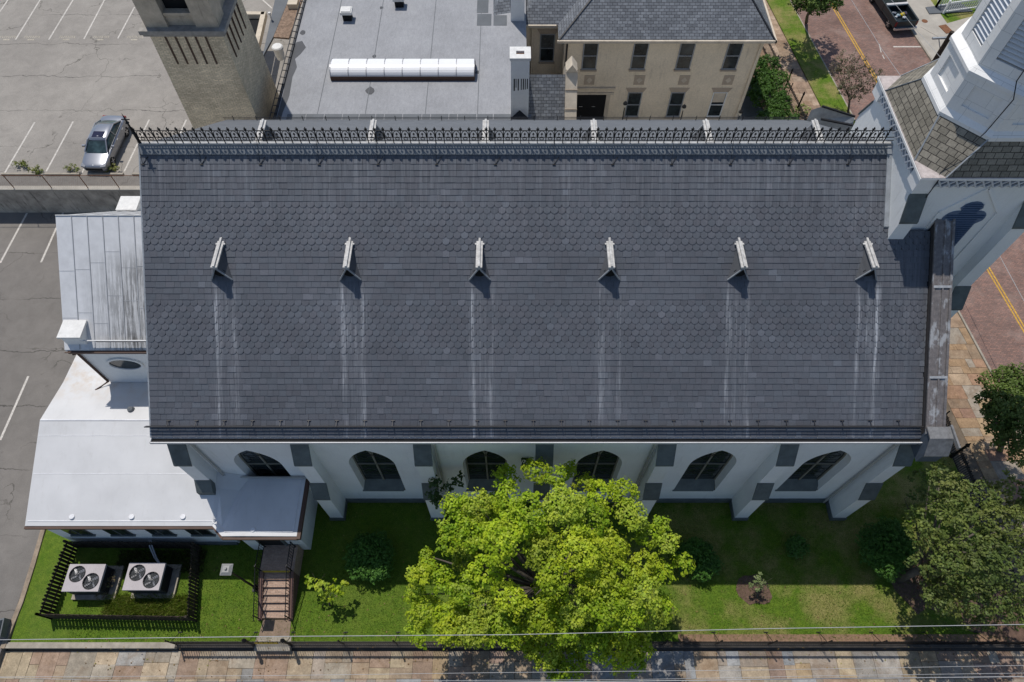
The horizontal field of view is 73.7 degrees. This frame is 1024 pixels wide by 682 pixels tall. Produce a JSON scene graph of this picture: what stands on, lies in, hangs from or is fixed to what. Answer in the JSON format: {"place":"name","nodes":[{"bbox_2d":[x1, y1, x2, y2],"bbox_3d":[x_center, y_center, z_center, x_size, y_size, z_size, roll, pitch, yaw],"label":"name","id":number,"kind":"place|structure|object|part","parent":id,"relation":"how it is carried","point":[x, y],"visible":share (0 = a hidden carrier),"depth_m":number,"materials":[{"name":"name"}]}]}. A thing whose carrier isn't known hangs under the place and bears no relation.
{"place":"outdoors","nodes":[
{"label":"outdoors","id":0,"kind":"place"},
{"bbox_2d":[0,213,83,663],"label":"parking lot","id":1,"kind":"structure","parent":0,"point":[31,344],"depth_m":40.55,"materials":[{"name":"grey asphalt"}]},
{"bbox_2d":[0,618,10,638],"bbox_3d":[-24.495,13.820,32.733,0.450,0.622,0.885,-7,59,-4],"label":"car","id":2,"kind":"object","parent":1,"relation":"on","point":[4,625],"visible":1,"depth_m":32.67,"materials":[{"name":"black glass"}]},
{"bbox_2d":[0,530,45,648],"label":"side kerb wall","id":3,"kind":"structure","parent":1,"relation":"on","point":[14,619],"depth_m":33.91,"materials":[{"name":"grey concrete"}]},
{"bbox_2d":[55,196,147,389],"bbox_3d":[-17.678,-2.485,35.941,6.516,12.030,10.309,0,59,0],"label":"chapel annex","id":4,"kind":"object","parent":1,"relation":"on","point":[102,332],"visible":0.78,"depth_m":31.22,"materials":[{"name":"metal"}]},
{"bbox_2d":[106,358,143,370],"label":"oval window","id":5,"kind":"structure","parent":4,"relation":"in","point":[127,364],"depth_m":32.91,"materials":[{"name":"grey glass"}]},
{"bbox_2d":[0,0,271,439],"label":"parking lines","id":6,"kind":"object","parent":1,"relation":"on","point":[17,400],"visible":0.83,"depth_m":46.48,"materials":[{"name":"paint"}]},
{"bbox_2d":[99,591,199,615],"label":"tall grass","id":7,"kind":"structure","parent":0,"point":[124,603],"depth_m":33.42,"materials":[{"name":"green plant"}]},
{"bbox_2d":[0,0,303,174],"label":"parking lot","id":8,"kind":"structure","parent":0,"point":[54,87],"depth_m":50.27,"materials":[{"name":"grey asphalt"}]},
{"bbox_2d":[12,159,27,167],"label":"weed","id":9,"kind":"object","parent":8,"relation":"on","point":[22,162],"visible":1,"depth_m":45.56,"materials":[{"name":"green plant"}]},
{"bbox_2d":[27,164,43,174],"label":"weed","id":10,"kind":"object","parent":8,"relation":"on","point":[35,170],"visible":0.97,"depth_m":45.23,"materials":[{"name":"green plant"}]},
{"bbox_2d":[0,176,139,185],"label":"verge strip","id":11,"kind":"object","parent":8,"relation":"on","point":[134,180],"depth_m":45.07,"materials":[{"name":"grey concrete"}]},
{"bbox_2d":[1,173,138,174],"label":"timber kerbs","id":12,"kind":"structure","parent":8,"relation":"on","point":[67,174],"depth_m":45.26,"materials":[{"name":"wood"}]},
{"bbox_2d":[63,163,79,172],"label":"weed","id":13,"kind":"object","parent":8,"relation":"on","point":[70,168],"visible":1,"depth_m":45.33,"materials":[{"name":"green plant"}]},
{"bbox_2d":[0,36,142,39],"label":"worn bay stencils","id":14,"kind":"object","parent":8,"relation":"on","point":[66,36],"visible":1,"depth_m":52.84,"materials":[{"name":"paint"}]},
{"bbox_2d":[81,115,128,170],"bbox_3d":[-27.500,-13.469,46.015,2.160,1.446,4.728,2,59,1],"label":"parked car","id":15,"kind":"object","parent":8,"relation":"on","point":[108,134],"visible":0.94,"depth_m":45.36,"materials":[{"name":"silver metal"}]},
{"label":"windows","id":16,"kind":"part","parent":15,"relation":"part of","materials":[{"name":"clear glass"}]},
{"bbox_2d":[103,163,119,172],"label":"weed","id":17,"kind":"object","parent":8,"relation":"on","point":[115,167],"visible":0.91,"depth_m":45.34,"materials":[{"name":"green plant"}]},
{"bbox_2d":[132,0,278,128],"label":"stone tower","id":18,"kind":"structure","parent":8,"relation":"on","point":[210,53],"depth_m":37.09,"materials":[{"name":"stone"}]},
{"bbox_2d":[0,673,1007,681],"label":"overhead wire","id":19,"kind":"object","parent":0,"point":[509,680],"visible":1,"depth_m":25.96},
{"bbox_2d":[10,454,1007,641],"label":"lawn","id":20,"kind":"structure","parent":0,"point":[895,488],"depth_m":34.13,"materials":[{"name":"green plant"}]},
{"bbox_2d":[61,564,124,599],"bbox_3d":[-20.626,11.781,33.587,2.130,1.246,1.620,0,59,0],"label":"air conditioner","id":21,"kind":"object","parent":20,"relation":"on","point":[85,581],"visible":1,"depth_m":33.27,"materials":[{"name":"metal"}]},
{"bbox_2d":[95,572,119,599],"bbox_3d":[-20.029,12.029,33.629,0.902,0.968,1.458,24,62,14],"label":"dry shrub","id":22,"kind":"object","parent":20,"relation":"on","point":[108,586],"visible":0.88,"depth_m":33.53,"materials":[{"name":"green plant"}]},
{"bbox_2d":[35,540,200,621],"bbox_3d":[-18.884,11.764,33.566,7.201,1.300,3.666,0,59,0],"label":"picket enclosure","id":23,"kind":"object","parent":20,"relation":"on","point":[50,615],"visible":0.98,"depth_m":33.59,"materials":[{"name":"black iron"}]},
{"bbox_2d":[122,563,181,598],"bbox_3d":[-17.727,11.730,33.617,2.130,1.246,1.620,0,59,0],"label":"air conditioner","id":24,"kind":"object","parent":20,"relation":"on","point":[151,578],"visible":1,"depth_m":33.30,"materials":[{"name":"metal"}]},
{"bbox_2d":[113,548,207,573],"bbox_3d":[-17.840,11.120,34.517,4.927,0.325,1.565,0,59,0],"label":"ivy cover","id":25,"kind":"object","parent":20,"relation":"on","point":[137,556],"visible":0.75,"depth_m":34.64,"materials":[{"name":"green plant"}]},
{"bbox_2d":[24,355,317,549],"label":"parish hall","id":26,"kind":"structure","parent":20,"relation":"on","point":[104,469],"depth_m":32.43,"materials":[{"name":"white metal"}]},
{"bbox_2d":[62,530,95,536],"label":"window","id":27,"kind":"structure","parent":26,"relation":"in","point":[74,533],"depth_m":33.34,"materials":[{"name":"black glass"}]},
{"bbox_2d":[103,530,135,536],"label":"window","id":28,"kind":"structure","parent":26,"relation":"in","point":[114,533],"depth_m":33.34,"materials":[{"name":"black glass"}]},
{"bbox_2d":[149,539,159,562],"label":"refrigerant pipes","id":29,"kind":"object","parent":26,"relation":"attached to","point":[156,558],"visible":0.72,"depth_m":34.48,"materials":[{"name":"grey metal"}]},
{"bbox_2d":[146,530,176,536],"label":"window","id":30,"kind":"structure","parent":26,"relation":"in","point":[155,533],"depth_m":33.34,"materials":[{"name":"black glass"}]},
{"bbox_2d":[185,530,215,536],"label":"window","id":31,"kind":"structure","parent":26,"relation":"in","point":[194,533],"depth_m":33.34,"materials":[{"name":"black glass"}]},
{"bbox_2d":[255,540,287,545],"bbox_3d":[-11.800,9.579,33.024,1.300,2.230,0.090,0,59,0],"label":"door","id":32,"kind":"structure","parent":26,"relation":"in","point":[265,542],"depth_m":33.56,"materials":[{"name":"wood"}]},
{"bbox_2d":[220,564,257,591],"bbox_3d":[-12.720,11.200,32.120,0.500,4.360,0.500,0,59,0],"label":"lamp post","id":33,"kind":"object","parent":20,"relation":"on","point":[226,569],"visible":0.91,"depth_m":30.45,"materials":[{"name":"black metal"}]},
{"bbox_2d":[259,619,290,635],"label":"brick path","id":34,"kind":"structure","parent":20,"relation":"on","point":[282,624],"depth_m":33.03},
{"bbox_2d":[252,541,303,621],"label":"brick steps","id":35,"kind":"structure","parent":20,"relation":"on","point":[279,569],"depth_m":33.33,"materials":[{"name":"brown brick"}]},
{"bbox_2d":[304,573,348,606],"bbox_3d":[-9.004,12.011,32.811,2.262,2.372,1.416,14,60,8],"label":"sapling","id":36,"kind":"object","parent":20,"relation":"on","point":[333,589],"visible":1,"depth_m":32.23,"materials":[{"name":"green plant"}]},
{"bbox_2d":[342,528,395,584],"bbox_3d":[-7.067,10.656,33.928,2.656,1.830,2.823,0,59,0],"label":"clipped bush","id":37,"kind":"object","parent":20,"relation":"on","point":[362,551],"visible":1,"depth_m":33.56,"materials":[{"name":"green plant"}]},
{"bbox_2d":[403,456,695,680],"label":"maple tree","id":38,"kind":"object","parent":20,"relation":"on","point":[602,598],"visible":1,"depth_m":27.83,"materials":[{"name":"green plant"}]},
{"bbox_2d":[121,0,1023,520],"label":"church","id":39,"kind":"structure","parent":20,"relation":"on","point":[743,318],"depth_m":27.86,"materials":[{"name":"stone"}]},
{"bbox_2d":[238,450,290,475],"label":"window","id":40,"kind":"structure","parent":39,"relation":"in","point":[260,464],"depth_m":32.70,"materials":[{"name":"black glass"}]},
{"bbox_2d":[352,450,404,490],"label":"window","id":41,"kind":"structure","parent":39,"relation":"in","point":[379,473],"depth_m":33.66,"materials":[{"name":"black glass"}]},
{"bbox_2d":[465,450,506,490],"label":"window","id":42,"kind":"structure","parent":39,"relation":"in","point":[479,465],"depth_m":33.33,"materials":[{"name":"black glass"}]},
{"bbox_2d":[571,451,618,490],"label":"window","id":43,"kind":"structure","parent":39,"relation":"in","point":[601,464],"depth_m":32.98,"materials":[{"name":"black glass"}]},
{"bbox_2d":[672,451,732,490],"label":"window","id":44,"kind":"structure","parent":39,"relation":"in","point":[701,474],"depth_m":33.68,"materials":[{"name":"black glass"}]},
{"bbox_2d":[775,450,846,490],"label":"window","id":45,"kind":"structure","parent":39,"relation":"in","point":[806,477],"depth_m":33.69,"materials":[{"name":"black glass"}]},
{"bbox_2d":[923,187,998,261],"bbox_3d":[18.000,-4.341,28.109,2.400,5.582,0.086,0,59,0],"label":"tower window","id":46,"kind":"structure","parent":39,"relation":"in","point":[969,214],"depth_m":27.12,"materials":[{"name":"blue glass"}]},
{"bbox_2d":[673,536,724,581],"bbox_3d":[9.220,10.869,34.005,2.268,1.514,2.246,-22,62,-12],"label":"clipped bush","id":47,"kind":"object","parent":20,"relation":"on","point":[703,556],"visible":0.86,"depth_m":33.78,"materials":[{"name":"green plant"}]},
{"bbox_2d":[785,530,810,559],"bbox_3d":[14.461,10.370,34.651,1.195,1.080,1.639,0,59,0],"label":"clipped bush","id":48,"kind":"object","parent":20,"relation":"on","point":[797,543],"visible":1,"depth_m":34.45,"materials":[{"name":"green plant"}]},
{"bbox_2d":[678,634,1016,640],"bbox_3d":[16.300,14.289,32.808,16.600,0.012,0.360,0,59,0],"label":"bare soil strip","id":49,"kind":"object","parent":20,"relation":"on","point":[812,637],"visible":0.75,"depth_m":32.82,"materials":[{"name":"brown soil"}]},
{"bbox_2d":[736,549,1023,640],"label":"mulch bed","id":50,"kind":"object","parent":20,"relation":"on","point":[1011,633],"visible":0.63,"depth_m":33.70,"materials":[{"name":"brown soil"}]},
{"bbox_2d":[749,571,771,598],"bbox_3d":[12.078,12.042,33.335,1.263,1.470,1.208,15,60,9],"label":"rose bush","id":51,"kind":"object","parent":50,"relation":"on","point":[759,581],"visible":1,"depth_m":33.02,"materials":[{"name":"green plant"}]},
{"bbox_2d":[913,562,926,596],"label":"ragged shrub","id":52,"kind":"object","parent":50,"relation":"on","point":[917,583],"visible":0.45,"depth_m":33.62,"materials":[{"name":"green plant"}]},
{"bbox_2d":[895,459,1023,631],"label":"street corner tree","id":53,"kind":"object","parent":50,"relation":"on","point":[932,569],"visible":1,"depth_m":29.02,"materials":[{"name":"green plant"}]},
{"bbox_2d":[855,515,917,582],"bbox_3d":[18.714,10.237,34.056,3.118,2.053,2.836,-29,63,-16],"label":"clipped bush","id":54,"kind":"object","parent":20,"relation":"on","point":[889,543],"visible":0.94,"depth_m":33.69,"materials":[{"name":"green plant"}]},
{"bbox_2d":[904,488,922,520],"bbox_3d":[20.846,8.558,35.678,0.946,1.027,1.781,21,61,12],"label":"ragged shrub","id":55,"kind":"object","parent":20,"relation":"on","point":[912,497],"visible":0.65,"depth_m":35.58,"materials":[{"name":"green plant"}]},
{"bbox_2d":[946,411,1023,617],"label":"iron fence","id":56,"kind":"object","parent":20,"relation":"on","point":[954,453],"visible":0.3,"depth_m":36.30,"materials":[{"name":"black metal"}]},
{"bbox_2d":[0,651,1023,681],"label":"flagstone pavement","id":57,"kind":"structure","parent":0,"point":[753,665],"depth_m":32.45,"materials":[{"name":"beige stone"}]},
{"bbox_2d":[0,624,1023,639],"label":"overhead wire","id":58,"kind":"object","parent":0,"point":[505,634],"visible":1,"depth_m":25.94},
{"bbox_2d":[7,488,1023,650],"bbox_3d":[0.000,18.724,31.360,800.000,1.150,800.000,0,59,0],"label":"ground","id":59,"kind":"structure","parent":0,"point":[516,650],"depth_m":32.95,"materials":[{"name":"concrete"}]},
{"bbox_2d":[0,186,139,212],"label":"retaining wall","id":60,"kind":"structure","parent":59,"relation":"on","point":[54,199],"depth_m":45.38,"materials":[{"name":"concrete"}]},
{"bbox_2d":[0,175,139,187],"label":"chain link fence","id":61,"kind":"object","parent":60,"relation":"on","point":[4,176],"visible":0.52,"depth_m":43.86,"materials":[{"name":"grey metal"}]},
{"bbox_2d":[5,642,178,648],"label":"front kerb wall","id":62,"kind":"structure","parent":59,"relation":"on","point":[88,645],"depth_m":32.63,"materials":[{"name":"concrete"}]},
{"bbox_2d":[175,643,1023,648],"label":"fence base wall","id":63,"kind":"structure","parent":59,"relation":"on","point":[654,647],"depth_m":32.64,"materials":[{"name":"concrete"}]},
{"bbox_2d":[165,632,1023,644],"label":"iron fence","id":64,"kind":"object","parent":63,"relation":"on","point":[879,642],"visible":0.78,"depth_m":31.91,"materials":[{"name":"black metal"}]},
{"bbox_2d":[241,638,291,645],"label":"iron gate","id":65,"kind":"structure","parent":64,"relation":"attached to","point":[254,643],"depth_m":31.85,"materials":[{"name":"black metal"}]},
{"bbox_2d":[753,48,794,118],"bbox_3d":[16.873,-37.750,64.153,3.377,0.420,70.280,-6,59,-3],"label":"planting bed","id":66,"kind":"object","parent":59,"relation":"on","point":[762,52],"depth_m":53.03,"materials":[{"name":"green plant"}]},
{"bbox_2d":[746,54,799,119],"bbox_3d":[19.109,-18.458,51.098,3.664,2.196,8.159,0,59,0],"label":"hedge","id":67,"kind":"object","parent":66,"relation":"on","point":[763,87],"visible":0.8,"depth_m":50.60,"materials":[{"name":"green plant"}]},
{"bbox_2d":[763,44,807,120],"bbox_3d":[20.641,-20.557,52.321,0.654,2.270,23.360,-6,59,-3],"label":"iron fence","id":68,"kind":"object","parent":66,"relation":"on","point":[792,91],"visible":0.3,"depth_m":51.44,"materials":[{"name":"black metal"}]},
{"bbox_2d":[807,105,855,132],"bbox_3d":[17.089,-10.679,43.094,6.978,7.948,3.121,0,59,0],"label":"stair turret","id":69,"kind":"object","parent":59,"relation":"on","point":[827,116],"visible":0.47,"depth_m":41.08,"materials":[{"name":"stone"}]},
{"bbox_2d":[15,312,1023,681],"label":"pavement bed","id":70,"kind":"object","parent":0,"point":[973,464],"visible":0.1,"depth_m":36.81,"materials":[{"name":"grey concrete"}]},
{"bbox_2d":[254,637,291,651],"bbox_3d":[-11.450,14.557,32.818,1.700,0.320,0.650,0,59,0],"label":"gate threshold","id":71,"kind":"object","parent":70,"relation":"on","point":[271,648],"visible":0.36,"depth_m":32.63,"materials":[{"name":"stone"}]},
{"bbox_2d":[41,665,1023,676],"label":"overhead wire","id":72,"kind":"object","parent":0,"point":[512,672],"visible":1,"depth_m":25.73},
{"bbox_2d":[741,84,762,119],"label":"side path","id":73,"kind":"structure","parent":0,"point":[748,109],"depth_m":51.81,"materials":[{"name":"grey concrete"}]},
{"bbox_2d":[539,676,1023,681],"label":"overhead wire","id":74,"kind":"object","parent":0,"point":[775,679],"visible":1,"depth_m":26.14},
{"bbox_2d":[763,0,820,119],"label":"brown stone pavement","id":75,"kind":"structure","parent":0,"point":[789,62],"depth_m":54.26,"materials":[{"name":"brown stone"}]},
{"bbox_2d":[794,103,812,116],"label":"flowering shrub","id":76,"kind":"object","parent":75,"relation":"on","point":[806,111],"visible":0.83,"depth_m":50.97,"materials":[{"name":"green plant"}]},
{"bbox_2d":[766,0,854,132],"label":"grass verge","id":77,"kind":"object","parent":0,"point":[814,68],"depth_m":55.01,"materials":[{"name":"green plant"}]},
{"bbox_2d":[787,0,843,23],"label":"verge tree","id":78,"kind":"object","parent":77,"relation":"on","point":[810,6],"visible":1,"depth_m":51.06,"materials":[{"name":"green plant"}]},
{"bbox_2d":[828,49,884,112],"bbox_3d":[24.553,-18.578,49.782,3.877,4.615,3.224,25,62,14],"label":"plum tree","id":79,"kind":"object","parent":77,"relation":"on","point":[848,74],"visible":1,"depth_m":48.95,"materials":[{"name":"pinkish-purple leaf"},{"name":"bark"}]},
{"bbox_2d":[851,0,900,75],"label":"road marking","id":80,"kind":"object","parent":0,"point":[875,38],"visible":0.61,"depth_m":45.41,"materials":[{"name":"yellow paint"}]},
{"bbox_2d":[795,0,1023,395],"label":"brick road","id":81,"kind":"structure","parent":0,"point":[997,332],"depth_m":53.61,"materials":[{"name":"red brick"}]},
{"bbox_2d":[869,0,918,30],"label":"pickup truck","id":82,"kind":"object","parent":81,"relation":"on","point":[887,8],"visible":0.98,"depth_m":56.69,"materials":[{"name":"paint"}]},
{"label":"windows","id":83,"kind":"part","parent":82,"relation":"part of","materials":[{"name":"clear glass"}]},
{"bbox_2d":[879,44,920,58],"bbox_3d":[31.878,-23.560,55.542,3.827,0.010,1.873,0,59,0],"label":"parking bay mark","id":84,"kind":"object","parent":81,"relation":"on","point":[899,46],"visible":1,"depth_m":55.86,"materials":[{"name":"paint"}]},
{"bbox_2d":[790,0,1020,425],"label":"kerb","id":85,"kind":"structure","parent":81,"relation":"on","point":[959,313],"depth_m":53.30,"materials":[{"name":"stone"}]},
{"bbox_2d":[931,31,953,61],"bbox_3d":[33.356,-23.008,53.424,1.378,2.950,0.828,0,59,0],"label":"utility pole","id":86,"kind":"object","parent":85,"relation":"on","point":[942,48],"visible":0.75,"depth_m":53.02,"materials":[{"name":"brown wood"}]},
{"bbox_2d":[829,2,1023,331],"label":"road centre line","id":87,"kind":"object","parent":81,"relation":"on","point":[989,267],"depth_m":43.96,"materials":[{"name":"yellow paint"}]},
{"bbox_2d":[892,1,939,56],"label":"overhead wire","id":88,"kind":"object","parent":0,"point":[914,27],"visible":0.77,"depth_m":46.36,"materials":[{"name":"grey metal"}]},
{"bbox_2d":[907,0,949,58],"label":"concrete pavement","id":89,"kind":"structure","parent":0,"point":[919,9],"depth_m":57.26,"materials":[{"name":"grey concrete"}]},
{"bbox_2d":[925,3,972,13],"bbox_3d":[37.221,-28.413,58.270,3.828,0.050,1.229,-5,59,-3],"label":"ramp landing","id":90,"kind":"object","parent":89,"relation":"on","point":[934,10],"visible":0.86,"depth_m":58.13,"materials":[{"name":"grey concrete"}]},
{"bbox_2d":[935,0,981,13],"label":"white picket fence","id":91,"kind":"object","parent":90,"relation":"on","point":[951,3],"visible":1,"depth_m":57.80,"materials":[{"name":"paint"}]},
{"bbox_2d":[921,16,971,36],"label":"front walk","id":92,"kind":"structure","parent":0,"point":[938,31],"depth_m":56.95,"materials":[{"name":"concrete"}]},
{"bbox_2d":[939,24,951,33],"bbox_3d":[36.123,-25.965,56.826,0.700,0.050,1.068,-14,60,-8],"label":"brick paver strip","id":93,"kind":"object","parent":92,"relation":"on","point":[945,28],"visible":0.79,"depth_m":56.83,"materials":[{"name":"red brick"}]},
{"bbox_2d":[931,0,977,22],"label":"lawn","id":94,"kind":"structure","parent":0,"point":[950,17],"depth_m":57.92,"materials":[{"name":"green plant"}]},
{"bbox_2d":[947,313,1023,554],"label":"side flagstone pavement","id":95,"kind":"structure","parent":0,"point":[965,358],"depth_m":39.11,"materials":[{"name":"beige stone"}]},
{"bbox_2d":[972,362,1023,468],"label":"street tree","id":96,"kind":"object","parent":95,"relation":"on","point":[1005,412],"visible":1,"depth_m":32.61,"materials":[{"name":"green plant"}]},
{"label":"inner courtyard","id":97,"kind":"structure","parent":0,"visible":0},
{"bbox_2d":[246,0,530,119],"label":"flat roof building","id":98,"kind":"structure","parent":97,"relation":"on","point":[409,58],"depth_m":41.67,"materials":[{"name":"concrete"}]},
{"bbox_2d":[622,101,626,119],"bbox_3d":[7.607,-14.979,47.477,0.277,4.330,0.277,20,61,11],"label":"lamp post","id":99,"kind":"object","parent":97,"relation":"on","point":[624,103],"visible":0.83,"depth_m":45.89,"materials":[{"name":"black metal"}]},
{"bbox_2d":[526,0,776,119],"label":"rectory","id":100,"kind":"structure","parent":97,"relation":"on","point":[641,58],"depth_m":44.92,"materials":[{"name":"paint"}]},
{"bbox_2d":[537,29,557,63],"bbox_3d":[2.402,-20.029,46.489,1.460,2.613,0.139,0,59,0],"label":"window","id":101,"kind":"structure","parent":100,"relation":"in","point":[547,36],"depth_m":46.46,"materials":[{"name":"black glass"}]},
{"bbox_2d":[580,44,598,71],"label":"window","id":102,"kind":"structure","parent":100,"relation":"in","point":[590,51],"depth_m":45.45,"materials":[{"name":"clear glass"}]},
{"bbox_2d":[576,87,615,119],"bbox_3d":[5.696,-16.715,48.938,2.998,3.502,0.119,0,59,0],"label":"door","id":103,"kind":"structure","parent":100,"relation":"in","point":[589,104],"depth_m":48.67,"materials":[{"name":"black wood"}]},
{"bbox_2d":[623,88,645,118],"bbox_3d":[8.657,-16.899,48.611,1.460,2.610,0.139,0,59,0],"label":"window","id":104,"kind":"structure","parent":100,"relation":"in","point":[634,97],"depth_m":48.59,"materials":[{"name":"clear glass"}]},
{"bbox_2d":[629,44,648,71],"bbox_3d":[8.470,-18.861,45.325,1.100,2.217,0.139,0,59,0],"label":"window","id":105,"kind":"structure","parent":100,"relation":"in","point":[640,51],"depth_m":45.44,"materials":[{"name":"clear glass"}]},
{"bbox_2d":[665,88,689,118],"bbox_3d":[11.664,-16.899,48.611,1.460,2.610,0.139,0,59,0],"label":"window","id":106,"kind":"structure","parent":100,"relation":"in","point":[677,95],"depth_m":48.59,"materials":[{"name":"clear glass"}]},
{"bbox_2d":[674,44,695,71],"bbox_3d":[11.512,-18.861,45.325,1.100,2.217,0.139,0,59,0],"label":"window","id":107,"kind":"structure","parent":100,"relation":"in","point":[686,51],"depth_m":45.43,"materials":[{"name":"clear glass"}]},
{"bbox_2d":[705,88,731,118],"bbox_3d":[14.626,-16.899,48.611,1.460,2.610,0.139,0,59,0],"label":"window","id":108,"kind":"structure","parent":100,"relation":"in","point":[719,96],"depth_m":48.59,"materials":[{"name":"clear glass"}]},
{"bbox_2d":[720,44,743,71],"bbox_3d":[14.637,-18.861,45.325,1.100,2.217,0.139,0,59,0],"label":"window","id":109,"kind":"structure","parent":100,"relation":"in","point":[733,52],"depth_m":45.43,"materials":[{"name":"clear glass"}]},
{"bbox_2d":[680,104,685,119],"bbox_3d":[11.619,-14.911,47.592,0.277,4.063,0.277,20,61,11],"label":"lamp post","id":110,"kind":"object","parent":97,"relation":"on","point":[683,107],"visible":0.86,"depth_m":46.13,"materials":[{"name":"black metal"}]}
]}

